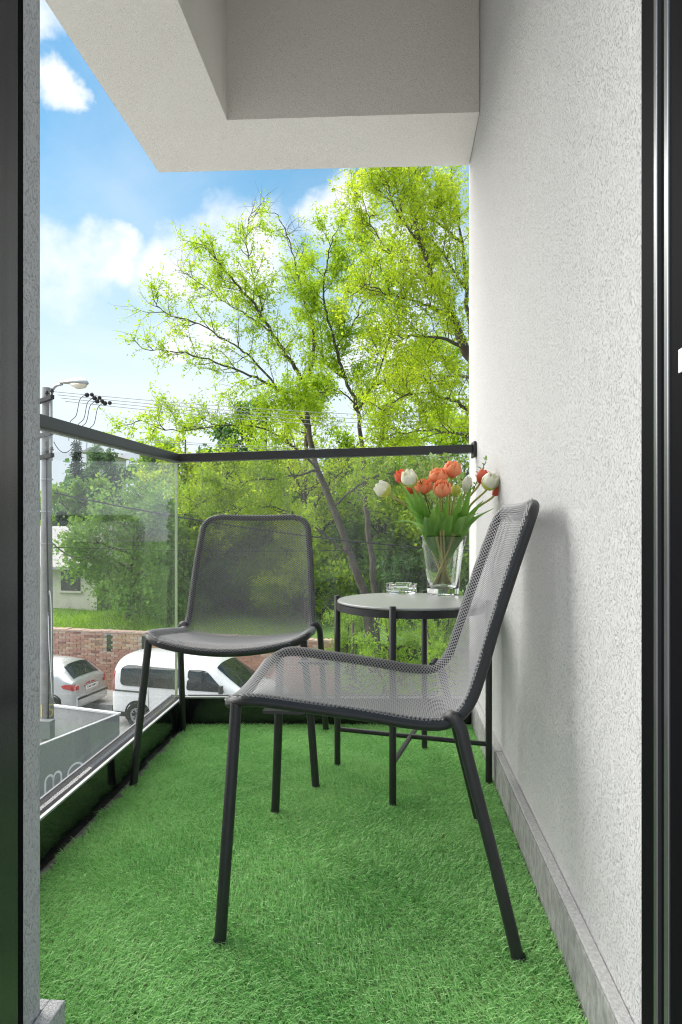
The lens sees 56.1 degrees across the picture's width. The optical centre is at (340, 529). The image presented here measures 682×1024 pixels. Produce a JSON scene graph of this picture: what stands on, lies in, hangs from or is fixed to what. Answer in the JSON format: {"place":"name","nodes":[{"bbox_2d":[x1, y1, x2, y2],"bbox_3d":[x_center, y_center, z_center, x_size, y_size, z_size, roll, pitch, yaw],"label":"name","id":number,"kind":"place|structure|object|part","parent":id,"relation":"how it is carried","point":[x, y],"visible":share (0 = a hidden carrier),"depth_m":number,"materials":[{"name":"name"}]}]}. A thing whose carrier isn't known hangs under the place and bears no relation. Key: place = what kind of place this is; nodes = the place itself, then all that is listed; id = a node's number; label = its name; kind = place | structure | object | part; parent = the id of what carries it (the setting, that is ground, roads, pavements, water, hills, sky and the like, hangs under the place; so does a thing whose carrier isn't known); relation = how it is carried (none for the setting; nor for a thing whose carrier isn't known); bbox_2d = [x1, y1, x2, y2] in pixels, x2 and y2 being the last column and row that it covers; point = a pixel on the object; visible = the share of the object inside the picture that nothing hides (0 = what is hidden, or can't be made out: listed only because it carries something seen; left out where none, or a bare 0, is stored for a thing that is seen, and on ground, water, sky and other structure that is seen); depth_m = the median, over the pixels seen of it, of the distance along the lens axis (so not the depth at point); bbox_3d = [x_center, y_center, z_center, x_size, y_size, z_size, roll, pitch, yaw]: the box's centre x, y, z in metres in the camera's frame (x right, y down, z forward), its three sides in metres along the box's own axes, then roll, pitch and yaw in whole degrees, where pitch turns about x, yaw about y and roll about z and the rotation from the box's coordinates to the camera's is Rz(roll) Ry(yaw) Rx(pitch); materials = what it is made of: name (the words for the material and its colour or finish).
{"place":"outdoors","nodes":[
{"label":"outdoors","id":0,"kind":"place"},
{"bbox_2d":[93,690,112,702],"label":"pavement","id":1,"kind":"structure","parent":0,"point":[108,698],"depth_m":18.53,"materials":[{"name":"grey concrete"}]},
{"bbox_2d":[90,644,350,733],"bbox_3d":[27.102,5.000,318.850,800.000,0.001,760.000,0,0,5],"label":"road","id":2,"kind":"structure","parent":0,"point":[125,724],"depth_m":16.53,"materials":[{"name":"grey asphalt"}]},
{"bbox_2d":[40,387,54,742],"bbox_3d":[-5.799,1.101,12.528,0.369,7.797,0.924,0,0,-31],"label":"utility pole","id":3,"kind":"object","parent":2,"relation":"on","point":[47,726],"visible":0.71,"depth_m":12.50,"materials":[{"name":"concrete"}]},
{"bbox_2d":[53,543,82,557],"bbox_3d":[-6.432,0.507,15.249,0.025,0.490,5.742,0,0,-17],"label":"overhead cable","id":4,"kind":"object","parent":3,"relation":"attached to","point":[66,553],"visible":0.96,"depth_m":14.28,"materials":[{"name":"black plastic"}]},
{"bbox_2d":[49,377,88,460],"bbox_3d":[-5.210,-2.104,12.148,1.096,1.519,0.249,0,0,25],"label":"street lamp","id":5,"kind":"object","parent":3,"relation":"attached to","point":[79,383],"visible":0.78,"depth_m":12.03,"materials":[{"name":"beige metal"}]},
{"bbox_2d":[153,440,324,448],"bbox_3d":[-0.197,-1.936,14.749,8.119,0.199,0.011,0,0,-4],"label":"overhead cable","id":6,"kind":"object","parent":3,"relation":"attached to","point":[240,445],"visible":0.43,"depth_m":14.62,"materials":[{"name":"grey metal"}]},
{"bbox_2d":[54,391,463,421],"bbox_3d":[-0.799,-2.231,13.869,9.993,0.945,0.218,0,0,-17],"label":"power line","id":7,"kind":"object","parent":3,"relation":"attached to","point":[87,394],"visible":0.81,"depth_m":13.12,"materials":[{"name":"grey metal"}]},
{"bbox_2d":[54,546,465,551],"bbox_3d":[-0.879,0.392,13.749,9.793,0.137,0.013,0,0,-15],"label":"overhead cable","id":8,"kind":"object","parent":3,"relation":"attached to","point":[235,551],"visible":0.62,"depth_m":13.13,"materials":[{"name":"black plastic"}]},
{"bbox_2d":[53,492,468,550],"bbox_3d":[-0.880,-0.107,13.748,9.796,1.265,0.029,0,0,-15],"label":"overhead cable","id":9,"kind":"object","parent":3,"relation":"attached to","point":[233,525],"visible":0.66,"depth_m":13.19,"materials":[{"name":"black plastic"}]},
{"bbox_2d":[61,395,463,443],"bbox_3d":[-0.758,-2.168,13.857,9.922,0.945,0.220,0,0,-17],"label":"power line","id":10,"kind":"object","parent":3,"relation":"attached to","point":[95,397],"visible":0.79,"depth_m":13.14,"materials":[{"name":"grey metal"}]},
{"bbox_2d":[63,398,467,448],"bbox_3d":[-0.714,-2.083,13.836,9.851,0.976,0.223,0,0,-17],"label":"power line","id":11,"kind":"object","parent":3,"relation":"attached to","point":[104,403],"visible":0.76,"depth_m":13.22,"materials":[{"name":"grey metal"}]},
{"bbox_2d":[65,399,468,445],"bbox_3d":[-0.687,-2.105,13.870,9.779,0.945,0.221,0,0,-17],"label":"power line","id":12,"kind":"object","parent":3,"relation":"attached to","point":[96,401],"visible":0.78,"depth_m":13.07,"materials":[{"name":"grey metal"}]},
{"bbox_2d":[147,441,468,457],"bbox_3d":[-0.269,-1.841,14.749,8.264,0.332,0.011,0,0,-3],"label":"overhead cable","id":13,"kind":"object","parent":3,"relation":"attached to","point":[270,449],"visible":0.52,"depth_m":14.62,"materials":[{"name":"grey metal"}]},
{"bbox_2d":[40,704,120,796],"bbox_3d":[-6.472,4.354,11.488,2.684,1.291,4.270,0,0,21],"label":"panel enclosure","id":14,"kind":"object","parent":2,"relation":"on","point":[82,736],"visible":0.31,"depth_m":12.14,"materials":[{"name":"white paint"}]},
{"bbox_2d":[53,655,107,706],"bbox_3d":[-8.720,4.285,18.108,3.918,1.430,1.673,0,0,14],"label":"silver hatchback","id":15,"kind":"object","parent":2,"relation":"on","point":[79,682],"visible":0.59,"depth_m":17.39,"materials":[{"name":"grey paint"}]},
{"bbox_3d":[-7.216,3.821,17.737,0.369,0.340,1.100,0,0,14],"label":"rear window","id":16,"kind":"part","parent":15,"relation":"part of","materials":[{"name":"grey glass"}]},
{"bbox_2d":[82,702,112,709],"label":"kerb","id":17,"kind":"structure","parent":2,"relation":"on","point":[99,705],"depth_m":17.88,"materials":[{"name":"grey concrete"}]},
{"bbox_2d":[81,447,129,493],"bbox_3d":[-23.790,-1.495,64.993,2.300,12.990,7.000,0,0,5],"label":"house","id":18,"kind":"structure","parent":2,"relation":"on","point":[122,459],"depth_m":65.75,"materials":[{"name":"grey"}]},
{"bbox_2d":[53,627,333,693],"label":"brick wall","id":19,"kind":"structure","parent":2,"relation":"on","point":[105,651],"depth_m":19.54,"materials":[{"name":"brown brick"}]},
{"bbox_2d":[112,648,287,724],"bbox_3d":[-3.558,4.024,16.681,4.390,1.953,2.060,0,0,14],"label":"white van","id":20,"kind":"object","parent":2,"relation":"on","point":[216,675],"visible":0.45,"depth_m":16.12,"materials":[{"name":"white paint"}]},
{"bbox_3d":[-4.803,3.705,16.138,1.671,0.527,0.110,0,0,14],"label":"side window","id":21,"kind":"part","parent":20,"relation":"part of","materials":[{"name":"grey glass"}]},
{"bbox_3d":[-3.332,3.720,15.771,0.999,0.500,0.098,0,0,14],"label":"side window","id":22,"kind":"part","parent":20,"relation":"part of","materials":[{"name":"grey glass"}]},
{"bbox_2d":[23,0,640,1023],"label":"apartment building","id":23,"kind":"structure","parent":2,"relation":"on","point":[527,112],"depth_m":1.39,"materials":[{"name":"white paint"}]},
{"bbox_2d":[40,414,475,870],"bbox_3d":[-0.145,0.313,1.766,1.234,1.334,1.785,0,0,5],"label":"glass railing","id":24,"kind":"object","parent":23,"relation":"attached to","point":[76,798],"visible":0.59,"depth_m":2.17,"materials":[{"name":"black"}]},
{"bbox_2d":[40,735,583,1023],"bbox_3d":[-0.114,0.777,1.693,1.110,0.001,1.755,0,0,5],"label":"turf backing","id":25,"kind":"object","parent":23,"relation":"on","point":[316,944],"depth_m":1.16,"materials":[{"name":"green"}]},
{"bbox_2d":[40,722,588,1023],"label":"artificial grass","id":26,"kind":"structure","parent":25,"relation":"on","point":[454,874],"depth_m":1.33,"materials":[{"name":"green plastic"}]},
{"bbox_2d":[129,514,328,789],"bbox_3d":[-0.342,0.357,2.218,0.578,0.840,0.644,0,0,2],"label":"chair","id":27,"kind":"object","parent":26,"relation":"on","point":[180,635],"visible":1,"depth_m":2.41,"materials":[{"name":"grey"}]},
{"bbox_2d":[213,498,539,966],"bbox_3d":[0.094,0.357,1.444,0.644,0.840,0.578,0,0,5],"label":"chair","id":28,"kind":"object","parent":26,"relation":"on","point":[277,702],"visible":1,"depth_m":1.37,"materials":[{"name":"grey"}]},
{"bbox_2d":[334,591,491,805],"bbox_3d":[0.219,0.495,2.019,0.465,0.562,0.465,0,0,41],"label":"side table","id":29,"kind":"object","parent":26,"relation":"on","point":[424,606],"visible":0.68,"depth_m":1.94,"materials":[{"name":"black metal"}]},
{"bbox_2d":[386,582,416,593],"bbox_3d":[0.211,0.203,2.245,0.108,0.032,0.108,0,0,5],"label":"ashtray","id":30,"kind":"object","parent":29,"relation":"on","point":[402,588],"visible":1,"depth_m":2.20,"materials":[{"name":"clear glass"}]},
{"bbox_2d":[419,536,466,595],"bbox_3d":[0.346,0.119,2.178,0.159,0.200,0.159,0,0,5],"label":"glass vase","id":31,"kind":"object","parent":29,"relation":"on","point":[442,555],"visible":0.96,"depth_m":2.12,"materials":[{"name":"clear glass"}]},
{"bbox_2d":[373,480,425,532],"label":"tulip","id":32,"kind":"object","parent":31,"relation":"in","point":[381,488],"visible":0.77,"depth_m":2.01,"materials":[{"name":"white plant"}]},
{"bbox_2d":[401,457,419,498],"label":"leafy sprig","id":33,"kind":"object","parent":31,"relation":"in","point":[405,459],"visible":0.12,"depth_m":2.09,"materials":[{"name":"green plant"}]},
{"bbox_2d":[399,469,424,538],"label":"tulip","id":34,"kind":"object","parent":31,"relation":"in","point":[409,478],"visible":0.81,"depth_m":2.01,"materials":[{"name":"white plant"}]},
{"bbox_2d":[394,469,433,533],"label":"tulip","id":35,"kind":"object","parent":31,"relation":"in","point":[398,479],"visible":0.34,"depth_m":2.05,"materials":[{"name":"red plant"}]},
{"bbox_2d":[404,486,426,537],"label":"tulip","id":36,"kind":"object","parent":31,"relation":"in","point":[410,490],"visible":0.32,"depth_m":2.07,"materials":[{"name":"green plant"}]},
{"bbox_2d":[414,478,433,535],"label":"tulip","id":37,"kind":"object","parent":31,"relation":"in","point":[425,487],"visible":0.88,"depth_m":2.04,"materials":[{"name":"orange plant"}]},
{"bbox_2d":[416,473,432,512],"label":"leafy sprig","id":38,"kind":"object","parent":31,"relation":"in","point":[430,505],"visible":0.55,"depth_m":2.06,"materials":[{"name":"green plant"}]},
{"bbox_2d":[416,457,435,511],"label":"leafy sprig","id":39,"kind":"object","parent":31,"relation":"in","point":[423,474],"visible":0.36,"depth_m":2.09,"materials":[{"name":"green plant"}]},
{"bbox_2d":[428,452,438,506],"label":"leafy sprig","id":40,"kind":"object","parent":31,"relation":"in","point":[431,455],"visible":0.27,"depth_m":2.10,"materials":[{"name":"green plant"}]},
{"bbox_2d":[427,467,447,535],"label":"tulip","id":41,"kind":"object","parent":31,"relation":"in","point":[436,474],"visible":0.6,"depth_m":2.03,"materials":[{"name":"orange plant"}]},
{"bbox_2d":[427,479,452,535],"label":"tulip","id":42,"kind":"object","parent":31,"relation":"in","point":[441,488],"visible":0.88,"depth_m":2.01,"materials":[{"name":"plant"}]},
{"bbox_2d":[441,452,452,507],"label":"leafy sprig","id":43,"kind":"object","parent":31,"relation":"in","point":[449,459],"visible":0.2,"depth_m":2.11,"materials":[{"name":"green plant"}]},
{"bbox_2d":[439,460,461,535],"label":"tulip","id":44,"kind":"object","parent":31,"relation":"in","point":[453,469],"visible":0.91,"depth_m":2.05,"materials":[{"name":"orange plant"}]},
{"bbox_2d":[448,484,460,535],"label":"tulip","id":45,"kind":"object","parent":31,"relation":"in","point":[455,490],"visible":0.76,"depth_m":2.08,"materials":[{"name":"green plant"}]},
{"bbox_2d":[450,472,463,510],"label":"leafy sprig","id":46,"kind":"object","parent":31,"relation":"in","point":[460,476],"visible":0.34,"depth_m":2.10,"materials":[{"name":"green plant"}]},
{"bbox_2d":[451,476,471,535],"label":"tulip","id":47,"kind":"object","parent":31,"relation":"in","point":[466,485],"visible":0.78,"depth_m":2.04,"materials":[{"name":"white plant"}]},
{"bbox_2d":[453,468,488,537],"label":"tulip","id":48,"kind":"object","parent":31,"relation":"in","point":[481,473],"visible":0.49,"depth_m":2.06,"materials":[{"name":"red plant"}]},
{"bbox_2d":[461,456,487,508],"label":"leafy sprig","id":49,"kind":"object","parent":31,"relation":"in","point":[473,487],"visible":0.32,"depth_m":2.07,"materials":[{"name":"green plant"}]},
{"bbox_2d":[455,485,498,535],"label":"tulip","id":50,"kind":"object","parent":31,"relation":"in","point":[460,522],"visible":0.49,"depth_m":2.05,"materials":[{"name":"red plant"}]},
{"bbox_2d":[458,472,499,535],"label":"tulip","id":51,"kind":"object","parent":31,"relation":"in","point":[489,481],"visible":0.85,"depth_m":2.01,"materials":[{"name":"white plant"}]},
{"bbox_2d":[0,0,681,1023],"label":"door frame","id":52,"kind":"object","parent":23,"relation":"attached to","point":[660,510],"visible":1,"depth_m":0.79,"materials":[{"name":"black metal"}]},
{"bbox_2d":[40,0,468,523],"label":"sky","id":53,"kind":"structure","parent":0,"point":[106,210],"materials":[{"name":"blue"}]},
{"bbox_2d":[53,542,468,647],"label":"lawn","id":54,"kind":"structure","parent":0,"point":[328,628],"depth_m":21.27,"materials":[{"name":"green plant"}]},
{"bbox_2d":[53,507,72,525],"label":"spruce tree","id":55,"kind":"object","parent":54,"relation":"on","point":[60,519],"visible":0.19,"depth_m":32.83,"materials":[{"name":"green plant"}]},
{"bbox_2d":[60,440,86,510],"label":"spruce tree","id":56,"kind":"object","parent":54,"relation":"on","point":[76,460],"visible":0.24,"depth_m":36.89,"materials":[{"name":"green plant"}]},
{"bbox_2d":[40,472,118,527],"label":"garden tree","id":57,"kind":"object","parent":54,"relation":"on","point":[80,488],"visible":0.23,"depth_m":35.57,"materials":[{"name":"green plant"}]},
{"bbox_2d":[82,475,94,523],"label":"spruce tree","id":58,"kind":"object","parent":54,"relation":"on","point":[88,480],"visible":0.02,"depth_m":39.92,"materials":[{"name":"green plant"}]},
{"bbox_2d":[40,526,160,610],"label":"white house","id":59,"kind":"structure","parent":54,"relation":"on","point":[66,595],"depth_m":25.86,"materials":[{"name":"grey paint"}]},
{"bbox_2d":[58,570,81,592],"bbox_3d":[-10.905,1.990,25.779,1.060,1.080,0.100,0,0,14],"label":"window","id":60,"kind":"structure","parent":59,"relation":"in","point":[66,587],"depth_m":25.79,"materials":[{"name":"grey glass"}]},
{"bbox_2d":[80,444,141,511],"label":"garden tree","id":61,"kind":"object","parent":54,"relation":"on","point":[99,458],"visible":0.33,"depth_m":41.88,"materials":[{"name":"green plant"}]},
{"bbox_2d":[40,467,195,622],"bbox_3d":[-7.530,0.530,22.206,5.305,5.377,4.946,0,0,5],"label":"maple tree","id":62,"kind":"object","parent":54,"relation":"on","point":[154,526],"visible":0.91,"depth_m":21.13,"materials":[{"name":"green plant"}]},
{"bbox_2d":[107,567,213,624],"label":"tree","id":63,"kind":"object","parent":54,"relation":"on","point":[169,601],"visible":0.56,"depth_m":21.28,"materials":[{"name":"green plant"}]},
{"bbox_2d":[109,432,224,573],"bbox_3d":[-7.570,-0.561,28.995,5.958,7.535,5.151,0,0,-36],"label":"garden tree","id":64,"kind":"object","parent":54,"relation":"on","point":[149,463],"visible":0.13,"depth_m":27.46,"materials":[{"name":"green plant"}]},
{"bbox_2d":[132,428,229,604],"bbox_3d":[-6.505,-0.470,25.963,3.933,7.363,3.619,0,0,5],"label":"garden tree","id":65,"kind":"object","parent":54,"relation":"on","point":[169,465],"visible":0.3,"depth_m":25.92,"materials":[{"name":"green plant"}]},
{"bbox_2d":[53,602,325,635],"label":"lawn grass","id":66,"kind":"structure","parent":54,"relation":"on","point":[81,620],"depth_m":21.61,"materials":[{"name":"green plant"}]},
{"bbox_2d":[166,492,229,578],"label":"garden tree","id":67,"kind":"object","parent":54,"relation":"on","point":[192,524],"visible":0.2,"depth_m":24.71,"materials":[{"name":"green plant"}]},
{"bbox_2d":[179,444,233,566],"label":"garden tree","id":68,"kind":"object","parent":54,"relation":"on","point":[222,521],"depth_m":31.84,"materials":[{"name":"green plant"}]},
{"bbox_2d":[180,552,250,617],"bbox_3d":[-4.736,2.069,24.423,3.193,2.592,3.489,0,0,5],"label":"garden shrub","id":69,"kind":"object","parent":54,"relation":"on","point":[215,585],"visible":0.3,"depth_m":23.47,"materials":[{"name":"green plant"}]},
{"bbox_2d":[197,396,287,567],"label":"garden tree","id":70,"kind":"object","parent":54,"relation":"on","point":[223,432],"visible":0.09,"depth_m":29.60,"materials":[{"name":"green plant"}]},
{"bbox_2d":[40,458,468,566],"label":"distant wood","id":71,"kind":"object","parent":54,"relation":"on","point":[65,482],"visible":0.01,"depth_m":48.10,"materials":[{"name":"green plant"}]},
{"bbox_2d":[225,544,300,614],"bbox_3d":[-2.786,1.870,24.059,3.245,2.919,3.132,0,0,-19],"label":"garden shrub","id":72,"kind":"object","parent":54,"relation":"on","point":[256,579],"visible":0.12,"depth_m":23.53,"materials":[{"name":"green plant"}]},
{"bbox_2d":[230,413,307,546],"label":"garden tree","id":73,"kind":"object","parent":54,"relation":"on","point":[251,433],"visible":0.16,"depth_m":26.09,"materials":[{"name":"green plant"}]},
{"bbox_2d":[93,185,468,672],"bbox_3d":[-0.927,-2.846,16.688,9.118,13.596,6.171,0,0,5],"label":"locust tree","id":74,"kind":"object","parent":54,"relation":"on","point":[308,296],"visible":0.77,"depth_m":16.41,"materials":[{"name":"green plant"}]},
{"bbox_2d":[220,463,349,571],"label":"garden tree","id":75,"kind":"object","parent":54,"relation":"on","point":[297,496],"visible":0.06,"depth_m":25.97,"materials":[{"name":"green plant"}]},
{"bbox_2d":[247,381,359,618],"bbox_3d":[-1.142,-0.961,23.112,4.254,8.346,4.315,0,0,5],"label":"garden tree","id":76,"kind":"object","parent":54,"relation":"on","point":[298,466],"visible":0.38,"depth_m":22.75,"materials":[{"name":"green plant"}]},
{"bbox_2d":[247,515,362,622],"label":"garden tree","id":77,"kind":"object","parent":54,"relation":"on","point":[339,571],"visible":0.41,"depth_m":21.62,"materials":[{"name":"green plant"}]},
{"bbox_2d":[291,561,353,619],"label":"garden shrub","id":78,"kind":"object","parent":54,"relation":"on","point":[321,593],"visible":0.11,"depth_m":22.64,"materials":[{"name":"green plant"}]},
{"bbox_2d":[285,434,399,570],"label":"garden tree","id":79,"kind":"object","parent":54,"relation":"on","point":[329,461],"visible":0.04,"depth_m":29.66,"materials":[{"name":"green plant"}]},
{"bbox_2d":[321,389,419,570],"bbox_3d":[1.406,-1.050,23.898,4.299,8.512,4.361,0,0,5],"label":"garden tree","id":80,"kind":"object","parent":54,"relation":"on","point":[377,514],"visible":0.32,"depth_m":23.56,"materials":[{"name":"green plant"}]},
{"bbox_2d":[328,557,416,621],"bbox_3d":[1.331,2.128,22.531,3.274,2.421,2.804,0,0,24],"label":"garden shrub","id":81,"kind":"object","parent":54,"relation":"on","point":[367,582],"visible":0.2,"depth_m":22.11,"materials":[{"name":"green plant"}]},
{"bbox_2d":[315,462,435,586],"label":"garden tree","id":82,"kind":"object","parent":54,"relation":"on","point":[354,530],"visible":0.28,"depth_m":23.62,"materials":[{"name":"green plant"}]},
{"bbox_2d":[326,165,468,472],"bbox_3d":[1.755,-3.232,13.970,4.712,12.724,4.540,0,0,5],"label":"locust tree","id":83,"kind":"object","parent":54,"relation":"on","point":[411,195],"visible":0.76,"depth_m":13.03,"materials":[{"name":"green plant"}]},
{"bbox_2d":[368,391,468,548],"bbox_3d":[3.264,-0.933,22.208,4.819,8.290,4.627,0,0,-41],"label":"garden tree","id":84,"kind":"object","parent":54,"relation":"on","point":[407,512],"visible":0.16,"depth_m":21.57,"materials":[{"name":"green plant"}]},
{"bbox_2d":[376,540,466,624],"bbox_3d":[2.700,1.745,20.934,3.345,3.324,3.342,0,0,5],"label":"garden shrub","id":85,"kind":"object","parent":54,"relation":"on","point":[400,571],"visible":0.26,"depth_m":20.68,"materials":[{"name":"green plant"}]},
{"bbox_2d":[445,530,468,630],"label":"garden shrub","id":86,"kind":"object","parent":54,"relation":"on","point":[464,573],"visible":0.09,"depth_m":18.50,"materials":[{"name":"green plant"}]},
{"bbox_2d":[350,623,353,694],"bbox_3d":[0.273,3.700,16.500,0.148,2.602,0.095,0,0,5],"label":"garden stake","id":87,"kind":"object","parent":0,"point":[352,632],"visible":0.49,"depth_m":16.46,"materials":[{"name":"wood"}]},
{"bbox_2d":[342,630,468,694],"bbox_3d":[14.691,4.012,14.835,30.000,1.843,4.000,0,0,14],"label":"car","id":88,"kind":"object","parent":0,"point":[408,656],"depth_m":18.52,"materials":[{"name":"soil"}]},
{"bbox_2d":[309,594,386,680],"bbox_3d":[0.216,2.966,17.387,2.138,2.500,1.768,0,0,5],"label":"garden shrub","id":89,"kind":"object","parent":88,"relation":"on","point":[345,636],"visible":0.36,"depth_m":17.27,"materials":[{"name":"green plant"}]},
{"bbox_2d":[333,610,421,694],"bbox_3d":[0.889,3.053,13.462,1.837,3.311,1.965,0,0,27],"label":"garden shrub","id":90,"kind":"object","parent":88,"relation":"on","point":[409,646],"visible":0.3,"depth_m":13.36,"materials":[{"name":"green plant"}]},
{"bbox_2d":[378,619,468,694],"bbox_3d":[1.747,3.225,12.839,1.787,2.990,2.018,0,0,32],"label":"garden shrub","id":91,"kind":"object","parent":88,"relation":"on","point":[435,650],"visible":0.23,"depth_m":12.69,"materials":[{"name":"green plant"}]},
{"bbox_2d":[411,590,468,694],"bbox_3d":[2.473,2.932,14.641,1.844,3.565,1.690,0,0,-17],"label":"garden shrub","id":92,"kind":"object","parent":88,"relation":"on","point":[448,623],"visible":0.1,"depth_m":14.40,"materials":[{"name":"green plant"}]}
]}

